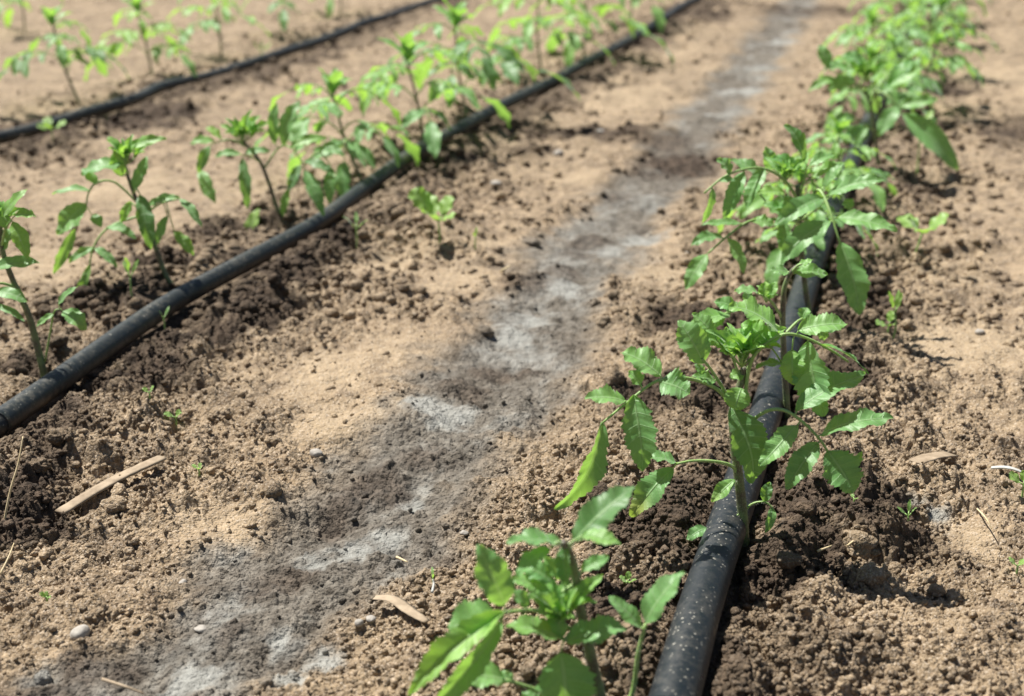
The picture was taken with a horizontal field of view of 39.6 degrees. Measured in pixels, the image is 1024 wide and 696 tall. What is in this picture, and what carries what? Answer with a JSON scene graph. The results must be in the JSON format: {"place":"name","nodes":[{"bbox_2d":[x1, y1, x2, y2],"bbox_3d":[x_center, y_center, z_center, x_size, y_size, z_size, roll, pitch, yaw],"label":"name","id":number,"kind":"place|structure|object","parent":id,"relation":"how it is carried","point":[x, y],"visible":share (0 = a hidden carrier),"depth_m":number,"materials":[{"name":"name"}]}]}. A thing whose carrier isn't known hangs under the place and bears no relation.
{"place":"outdoors","nodes":[
{"label":"outdoors","id":0,"kind":"place"},
{"bbox_2d":[0,0,1023,695],"bbox_3d":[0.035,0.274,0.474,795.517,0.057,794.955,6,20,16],"label":"ground","id":1,"kind":"structure","parent":0,"point":[620,242],"depth_m":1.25,"materials":[{"name":"soil"}]},
{"bbox_2d":[0,543,13,574],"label":"straw","id":2,"kind":"object","parent":1,"relation":"on","point":[3,567],"visible":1,"depth_m":0.87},
{"bbox_2d":[4,436,23,518],"bbox_3d":[-0.325,0.090,0.925,0.004,0.057,0.033,6,20,16],"label":"straw","id":3,"kind":"object","parent":1,"relation":"on","point":[8,499],"visible":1,"depth_m":0.92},
{"bbox_2d":[0,0,63,33],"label":"tomato seedling","id":4,"kind":"object","parent":1,"relation":"on","point":[9,12],"visible":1,"depth_m":3.58,"materials":[{"name":"green plant"}]},
{"bbox_2d":[28,457,51,473],"bbox_3d":[-0.333,0.083,0.999,0.018,0.011,0.014,6,20,16],"label":"soil clod","id":5,"kind":"object","parent":1,"relation":"on","point":[42,465],"visible":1,"depth_m":1.00,"materials":[{"name":"brown soil"}]},
{"bbox_2d":[33,670,52,684],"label":"pebble","id":6,"kind":"object","parent":1,"relation":"on","point":[42,677],"visible":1,"depth_m":0.78,"materials":[{"name":"grey stone"}]},
{"bbox_2d":[0,189,86,377],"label":"tomato seedling","id":7,"kind":"object","parent":1,"relation":"on","point":[17,234],"visible":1,"depth_m":1.15,"materials":[{"name":"green plant"}]},
{"bbox_2d":[39,591,50,601],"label":"weed sprout","id":8,"kind":"object","parent":1,"relation":"on","point":[43,594],"visible":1,"depth_m":0.85,"materials":[{"name":"green plant"}]},
{"bbox_2d":[37,117,65,142],"bbox_3d":[-0.695,-0.325,2.141,0.045,0.039,0.034,11,22,29],"label":"weed sprout","id":9,"kind":"object","parent":1,"relation":"on","point":[47,122],"visible":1,"depth_m":2.14,"materials":[{"name":"green plant"}]},
{"bbox_2d":[45,428,67,445],"bbox_3d":[-0.331,0.065,1.039,0.020,0.014,0.014,6,20,16],"label":"soil clod","id":10,"kind":"object","parent":1,"relation":"on","point":[55,436],"visible":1,"depth_m":1.03,"materials":[{"name":"brown soil"}]},
{"bbox_2d":[0,4,128,104],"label":"tomato seedling","id":11,"kind":"object","parent":1,"relation":"on","point":[95,54],"visible":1,"depth_m":2.44,"materials":[{"name":"green plant"}]},
{"bbox_2d":[70,624,89,639],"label":"pebble","id":12,"kind":"object","parent":1,"relation":"on","point":[82,631],"visible":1,"depth_m":0.81,"materials":[{"name":"white stone"}]},
{"bbox_2d":[55,455,166,514],"bbox_3d":[-0.276,0.094,0.983,0.011,0.007,0.097,11,22,28],"label":"dry stick","id":13,"kind":"object","parent":1,"relation":"on","point":[79,500],"visible":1,"depth_m":0.98,"materials":[{"name":"brown wood"}]},
{"bbox_2d":[100,495,127,513],"bbox_3d":[-0.267,0.105,0.955,0.018,0.011,0.018,-18,26,-42],"label":"soil clod","id":14,"kind":"object","parent":1,"relation":"on","point":[115,504],"visible":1,"depth_m":0.95,"materials":[{"name":"brown soil"}]},
{"bbox_2d":[107,375,135,387],"bbox_3d":[-0.314,0.034,1.148,0.026,0.025,0.029,6,20,16],"label":"soil clod","id":15,"kind":"object","parent":1,"relation":"on","point":[116,381],"visible":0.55,"depth_m":1.14,"materials":[{"name":"brown soil"}]},
{"bbox_2d":[101,677,143,693],"bbox_3d":[-0.203,0.176,0.742,0.028,0.004,0.007,6,20,16],"label":"straw","id":16,"kind":"object","parent":1,"relation":"on","point":[115,683],"visible":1,"depth_m":0.74,"materials":[{"name":"beige plant"}]},
{"bbox_2d":[52,134,201,285],"bbox_3d":[-0.373,-0.127,1.392,0.150,0.161,0.068,2,19,5],"label":"tomato seedling","id":17,"kind":"object","parent":1,"relation":"on","point":[72,214],"visible":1,"depth_m":1.38,"materials":[{"name":"green plant"}]},
{"bbox_2d":[123,257,138,296],"bbox_3d":[-0.367,-0.069,1.357,0.017,0.043,0.020,6,20,16],"label":"weed sprout","id":18,"kind":"object","parent":1,"relation":"on","point":[126,263],"visible":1,"depth_m":1.36,"materials":[{"name":"green plant"}]},
{"bbox_2d":[84,0,195,80],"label":"tomato seedling","id":19,"kind":"object","parent":1,"relation":"on","point":[128,37],"visible":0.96,"depth_m":2.74,"materials":[{"name":"green plant"}]},
{"bbox_2d":[142,386,153,399],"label":"weed sprout","id":20,"kind":"object","parent":1,"relation":"on","point":[145,389],"visible":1,"depth_m":1.09,"materials":[{"name":"green plant"}]},
{"bbox_2d":[160,306,168,329],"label":"weed sprout","id":21,"kind":"object","parent":1,"relation":"on","point":[166,311],"visible":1,"depth_m":1.30,"materials":[{"name":"green plant"}]},
{"bbox_2d":[164,409,181,426],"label":"weed sprout","id":22,"kind":"object","parent":1,"relation":"on","point":[169,414],"visible":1,"depth_m":1.10,"materials":[{"name":"green plant"}]},
{"bbox_2d":[191,462,201,475],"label":"weed sprout","id":23,"kind":"object","parent":1,"relation":"on","point":[195,466],"visible":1,"depth_m":1.01,"materials":[{"name":"green plant"}]},
{"bbox_2d":[194,625,206,632],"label":"pebble","id":24,"kind":"object","parent":1,"relation":"on","point":[200,628],"visible":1,"depth_m":0.83,"materials":[{"name":"white stone"}]},
{"bbox_2d":[167,0,270,55],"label":"tomato seedling","id":25,"kind":"object","parent":1,"relation":"on","point":[213,23],"visible":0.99,"depth_m":3.04,"materials":[{"name":"green plant"}]},
{"bbox_2d":[207,406,232,423],"bbox_3d":[-0.230,0.053,1.117,0.021,0.013,0.022,6,20,16],"label":"soil clod","id":26,"kind":"object","parent":1,"relation":"on","point":[218,413],"visible":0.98,"depth_m":1.11,"materials":[{"name":"brown soil"}]},
{"bbox_2d":[0,0,443,143],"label":"drip pipe","id":27,"kind":"object","parent":1,"relation":"on","point":[71,117],"visible":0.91,"depth_m":2.68,"materials":[{"name":"plastic"}]},
{"bbox_2d":[253,42,270,65],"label":"weed sprout","id":28,"kind":"object","parent":1,"relation":"on","point":[261,46],"visible":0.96,"depth_m":2.96,"materials":[{"name":"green plant"}]},
{"bbox_2d":[190,100,344,229],"bbox_3d":[-0.281,-0.203,1.650,0.182,0.159,0.074,1,19,4],"label":"tomato seedling","id":29,"kind":"object","parent":1,"relation":"on","point":[245,125],"visible":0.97,"depth_m":1.64,"materials":[{"name":"green plant"}]},
{"bbox_2d":[240,0,314,30],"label":"tomato seedling","id":30,"kind":"object","parent":1,"relation":"on","point":[283,17],"visible":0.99,"depth_m":3.34,"materials":[{"name":"green plant"}]},
{"bbox_2d":[310,448,322,456],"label":"pebble","id":31,"kind":"object","parent":1,"relation":"on","point":[315,452],"visible":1,"depth_m":1.06,"materials":[{"name":"white stone"}]},
{"bbox_2d":[309,0,341,18],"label":"tomato seedling","id":32,"kind":"object","parent":1,"relation":"on","point":[329,6],"visible":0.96,"depth_m":3.74,"materials":[{"name":"green plant"}]},
{"bbox_2d":[250,68,419,196],"bbox_3d":[-0.234,-0.288,1.889,0.207,0.168,0.231,6,20,16],"label":"tomato seedling","id":33,"kind":"object","parent":1,"relation":"on","point":[333,81],"visible":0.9,"depth_m":1.86,"materials":[{"name":"green plant"}]},
{"bbox_2d":[0,0,699,436],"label":"drip pipe","id":34,"kind":"object","parent":1,"relation":"on","point":[48,388],"visible":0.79,"depth_m":1.45,"materials":[{"name":"plastic"}]},
{"bbox_2d":[342,212,366,248],"bbox_3d":[-0.166,-0.127,1.549,0.025,0.041,0.033,6,20,16],"label":"weed sprout","id":35,"kind":"object","parent":1,"relation":"on","point":[356,219],"visible":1,"depth_m":1.56,"materials":[{"name":"green plant"}]},
{"bbox_2d":[354,619,363,626],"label":"pebble","id":36,"kind":"object","parent":1,"relation":"on","point":[358,622],"visible":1,"depth_m":0.83,"materials":[{"name":"white stone"}]},
{"bbox_2d":[366,615,375,621],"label":"pebble","id":37,"kind":"object","parent":1,"relation":"on","point":[370,618],"visible":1,"depth_m":0.83,"materials":[{"name":"white stone"}]},
{"bbox_2d":[372,594,428,622],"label":"dry leaf","id":38,"kind":"object","parent":1,"relation":"on","point":[402,605],"visible":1,"depth_m":0.84,"materials":[{"name":"beige plant"}]},
{"bbox_2d":[327,29,510,157],"bbox_3d":[-0.139,-0.372,2.077,0.224,0.187,0.275,6,20,16],"label":"tomato seedling","id":39,"kind":"object","parent":1,"relation":"on","point":[385,84],"visible":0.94,"depth_m":2.04,"materials":[{"name":"green plant"}]},
{"bbox_2d":[408,187,455,242],"bbox_3d":[-0.086,-0.142,1.582,0.049,0.071,0.061,-12,22,-30],"label":"weed sprout","id":40,"kind":"object","parent":1,"relation":"on","point":[424,201],"visible":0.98,"depth_m":1.58,"materials":[{"name":"green plant"}]},
{"bbox_2d":[431,579,434,592],"bbox_3d":[-0.047,0.143,0.853,0.004,0.005,0.010,6,20,16],"label":"straw","id":41,"kind":"object","parent":1,"relation":"on","point":[432,589],"visible":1,"depth_m":0.85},
{"bbox_2d":[460,530,468,535],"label":"pebble","id":42,"kind":"object","parent":1,"relation":"on","point":[464,532],"visible":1,"depth_m":0.93,"materials":[{"name":"beige stone"}]},
{"bbox_2d":[473,227,476,249],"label":"weed sprout","id":43,"kind":"object","parent":1,"relation":"on","point":[475,233],"visible":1,"depth_m":1.55,"materials":[{"name":"green plant"}]},
{"bbox_2d":[387,0,580,117],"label":"tomato seedling","id":44,"kind":"object","parent":1,"relation":"on","point":[511,65],"visible":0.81,"depth_m":2.26,"materials":[{"name":"green plant"}]},
{"bbox_2d":[473,55,503,65],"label":"weed sprout","id":45,"kind":"object","parent":1,"relation":"on","point":[478,62],"visible":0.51,"depth_m":2.71,"materials":[{"name":"green plant"}]},
{"bbox_2d":[490,180,501,185],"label":"pebble","id":46,"kind":"object","parent":1,"relation":"on","point":[496,183],"visible":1,"depth_m":1.87,"materials":[{"name":"beige stone"}]},
{"bbox_2d":[494,465,507,474],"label":"soil clod","id":47,"kind":"object","parent":1,"relation":"on","point":[500,469],"visible":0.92,"depth_m":1.03,"materials":[{"name":"brown soil"}]},
{"bbox_2d":[522,237,540,246],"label":"soil clod","id":48,"kind":"object","parent":1,"relation":"on","point":[531,241],"visible":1,"depth_m":1.61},
{"bbox_2d":[470,0,614,87],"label":"tomato seedling","id":49,"kind":"object","parent":1,"relation":"on","point":[528,31],"visible":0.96,"depth_m":2.72,"materials":[{"name":"green plant"}]},
{"bbox_2d":[408,485,685,695],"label":"tomato seedling","id":50,"kind":"object","parent":1,"relation":"on","point":[470,624],"visible":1,"depth_m":0.68,"materials":[{"name":"green plant"}]},
{"bbox_2d":[554,150,563,156],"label":"pebble","id":51,"kind":"object","parent":1,"relation":"on","point":[557,153],"visible":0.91,"depth_m":2.09,"materials":[{"name":"beige stone"}]},
{"bbox_2d":[580,549,607,569],"bbox_3d":[0.051,0.133,0.888,0.018,0.013,0.013,6,20,16],"label":"soil clod","id":52,"kind":"object","parent":1,"relation":"on","point":[586,555],"visible":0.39,"depth_m":0.89,"materials":[{"name":"brown soil"}]},
{"bbox_2d":[528,0,673,67],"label":"tomato seedling","id":53,"kind":"object","parent":1,"relation":"on","point":[552,43],"visible":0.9,"depth_m":3.00,"materials":[{"name":"green plant"}]},
{"bbox_2d":[619,571,636,583],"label":"weed sprout","id":54,"kind":"object","parent":1,"relation":"on","point":[628,574],"visible":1,"depth_m":0.86,"materials":[{"name":"green plant"}]},
{"bbox_2d":[630,0,671,32],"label":"tomato seedling","id":55,"kind":"object","parent":1,"relation":"on","point":[658,15],"visible":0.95,"depth_m":3.40,"materials":[{"name":"green plant"}]},
{"bbox_2d":[554,295,893,548],"bbox_3d":[0.126,0.055,0.875,0.206,0.168,0.073,-1,19,-3],"label":"tomato seedling","id":56,"kind":"object","parent":1,"relation":"on","point":[805,370],"visible":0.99,"depth_m":0.86,"materials":[{"name":"green plant"}]},
{"bbox_2d":[691,258,834,419],"bbox_3d":[0.195,-0.004,1.101,0.116,0.137,0.041,1,19,4],"label":"tomato seedling","id":57,"kind":"object","parent":1,"relation":"on","point":[768,291],"visible":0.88,"depth_m":1.09,"materials":[{"name":"green plant"}]},
{"bbox_2d":[648,18,909,695],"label":"drip pipe","id":58,"kind":"object","parent":1,"relation":"on","point":[683,664],"visible":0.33,"depth_m":0.86,"materials":[{"name":"plastic"}]},
{"bbox_2d":[776,550,802,569],"bbox_3d":[0.171,0.130,0.873,0.017,0.010,0.016,6,20,16],"label":"soil clod","id":59,"kind":"object","parent":1,"relation":"on","point":[789,559],"visible":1,"depth_m":0.87,"materials":[{"name":"brown soil"}]},
{"bbox_2d":[684,124,896,314],"bbox_3d":[0.251,-0.104,1.285,0.180,0.193,0.124,3,19,10],"label":"tomato seedling","id":60,"kind":"object","parent":1,"relation":"on","point":[852,278],"visible":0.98,"depth_m":1.25,"materials":[{"name":"green plant"}]},
{"bbox_2d":[717,150,878,283],"bbox_3d":[0.308,-0.145,1.504,0.168,0.132,0.152,-7,20,-20],"label":"tomato seedling","id":61,"kind":"object","parent":1,"relation":"on","point":[772,260],"visible":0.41,"depth_m":1.49,"materials":[{"name":"green plant"}]},
{"bbox_2d":[817,545,831,551],"bbox_3d":[0.195,0.125,0.887,0.009,0.003,0.008,6,20,16],"label":"straw","id":62,"kind":"object","parent":1,"relation":"on","point":[821,549],"visible":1,"depth_m":0.89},
{"bbox_2d":[774,113,897,212],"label":"tomato seedling","id":63,"kind":"object","parent":1,"relation":"on","point":[842,124],"visible":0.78,"depth_m":1.72,"materials":[{"name":"green plant"}]},
{"bbox_2d":[862,353,878,363],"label":"soil clod","id":64,"kind":"object","parent":1,"relation":"on","point":[869,358],"visible":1,"depth_m":1.20,"materials":[{"name":"brown soil"}]},
{"bbox_2d":[856,561,889,588],"bbox_3d":[0.221,0.141,0.874,0.020,0.016,0.026,6,20,16],"label":"soil clod","id":65,"kind":"object","parent":1,"relation":"on","point":[871,574],"visible":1,"depth_m":0.87,"materials":[{"name":"brown soil"}]},
{"bbox_2d":[819,40,936,135],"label":"tomato seedling","id":66,"kind":"object","parent":1,"relation":"on","point":[894,94],"visible":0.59,"depth_m":2.19,"materials":[{"name":"green plant"}]},
{"bbox_2d":[808,45,958,169],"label":"tomato seedling","id":67,"kind":"object","parent":1,"relation":"on","point":[930,135],"visible":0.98,"depth_m":1.91,"materials":[{"name":"green plant"}]},
{"bbox_2d":[823,3,943,87],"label":"tomato seedling","id":68,"kind":"object","parent":1,"relation":"on","point":[849,33],"visible":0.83,"depth_m":2.62,"materials":[{"name":"green plant"}]},
{"bbox_2d":[875,311,894,333],"bbox_3d":[0.338,-0.021,1.288,0.018,0.024,0.017,6,20,16],"label":"weed sprout","id":69,"kind":"object","parent":1,"relation":"on","point":[890,316],"visible":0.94,"depth_m":1.29,"materials":[{"name":"green plant"}]},
{"bbox_2d":[844,0,931,58],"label":"tomato seedling","id":70,"kind":"object","parent":1,"relation":"on","point":[886,8],"visible":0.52,"depth_m":3.06,"materials":[{"name":"green plant"}]},
{"bbox_2d":[888,290,902,338],"bbox_3d":[0.341,-0.031,1.271,0.014,0.048,0.020,6,20,16],"label":"weed sprout","id":71,"kind":"object","parent":1,"relation":"on","point":[898,299],"visible":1,"depth_m":1.26,"materials":[{"name":"green plant"}]},
{"bbox_2d":[853,0,947,23],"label":"tomato seedling","id":72,"kind":"object","parent":1,"relation":"on","point":[945,12],"visible":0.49,"depth_m":3.53,"materials":[{"name":"green plant"}]},
{"bbox_2d":[897,500,915,520],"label":"weed sprout","id":73,"kind":"object","parent":1,"relation":"on","point":[908,507],"visible":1,"depth_m":0.93,"materials":[{"name":"green plant"}]},
{"bbox_2d":[911,108,932,173],"bbox_3d":[0.560,-0.285,1.953,0.025,0.096,0.062,8,21,21],"label":"weed sprout","id":74,"kind":"object","parent":1,"relation":"on","point":[929,115],"visible":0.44,"depth_m":1.96,"materials":[{"name":"green plant"}]},
{"bbox_2d":[860,22,984,112],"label":"tomato seedling","id":75,"kind":"object","parent":1,"relation":"on","point":[938,37],"visible":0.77,"depth_m":2.37,"materials":[{"name":"green plant"}]},
{"bbox_2d":[897,212,948,252],"bbox_3d":[0.436,-0.120,1.539,0.044,0.055,0.061,-16,25,-39],"label":"weed sprout","id":76,"kind":"object","parent":1,"relation":"on","point":[909,220],"visible":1,"depth_m":1.53,"materials":[{"name":"green plant"}]},
{"bbox_2d":[909,451,957,463],"bbox_3d":[0.301,0.079,1.014,0.045,0.009,0.013,-15,24,-37],"label":"wood chip","id":77,"kind":"object","parent":1,"relation":"on","point":[926,457],"visible":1,"depth_m":1.01,"materials":[{"name":"beige wood"}]},
{"bbox_2d":[883,0,986,40],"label":"tomato seedling","id":78,"kind":"object","parent":1,"relation":"on","point":[935,7],"visible":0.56,"depth_m":3.17,"materials":[{"name":"green plant"}]},
{"bbox_2d":[881,0,998,65],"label":"tomato seedling","id":79,"kind":"object","parent":1,"relation":"on","point":[958,30],"visible":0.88,"depth_m":2.77,"materials":[{"name":"green plant"}]},
{"bbox_2d":[893,0,991,26],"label":"tomato seedling","id":80,"kind":"object","parent":1,"relation":"on","point":[960,18],"visible":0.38,"depth_m":3.58,"materials":[{"name":"green plant"}]},
{"bbox_2d":[936,544,951,558],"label":"soil clod","id":81,"kind":"object","parent":1,"relation":"on","point":[940,548],"visible":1,"depth_m":0.92,"materials":[{"name":"brown soil"}]},
{"bbox_2d":[975,329,984,334],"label":"pebble","id":82,"kind":"object","parent":1,"relation":"on","point":[979,331],"visible":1,"depth_m":1.32,"materials":[{"name":"beige stone"}]},
{"bbox_2d":[976,508,991,528],"bbox_3d":[0.311,0.111,0.938,0.010,0.005,0.030,6,20,16],"label":"straw","id":83,"kind":"object","parent":1,"relation":"on","point":[984,516],"visible":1,"depth_m":0.93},
{"bbox_2d":[991,465,1020,472],"bbox_3d":[0.347,0.085,0.997,0.022,0.004,0.006,6,20,16],"label":"straw","id":84,"kind":"object","parent":1,"relation":"on","point":[1006,467],"visible":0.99,"depth_m":1.00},
{"bbox_2d":[1009,470,1023,496],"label":"weed sprout","id":85,"kind":"object","parent":1,"relation":"on","point":[1013,476],"visible":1,"depth_m":0.97,"materials":[{"name":"green plant"}]},
{"bbox_2d":[1009,557,1023,574],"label":"weed sprout","id":86,"kind":"object","parent":1,"relation":"on","point":[1021,561],"visible":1,"depth_m":0.88,"materials":[{"name":"green plant"}]}
]}

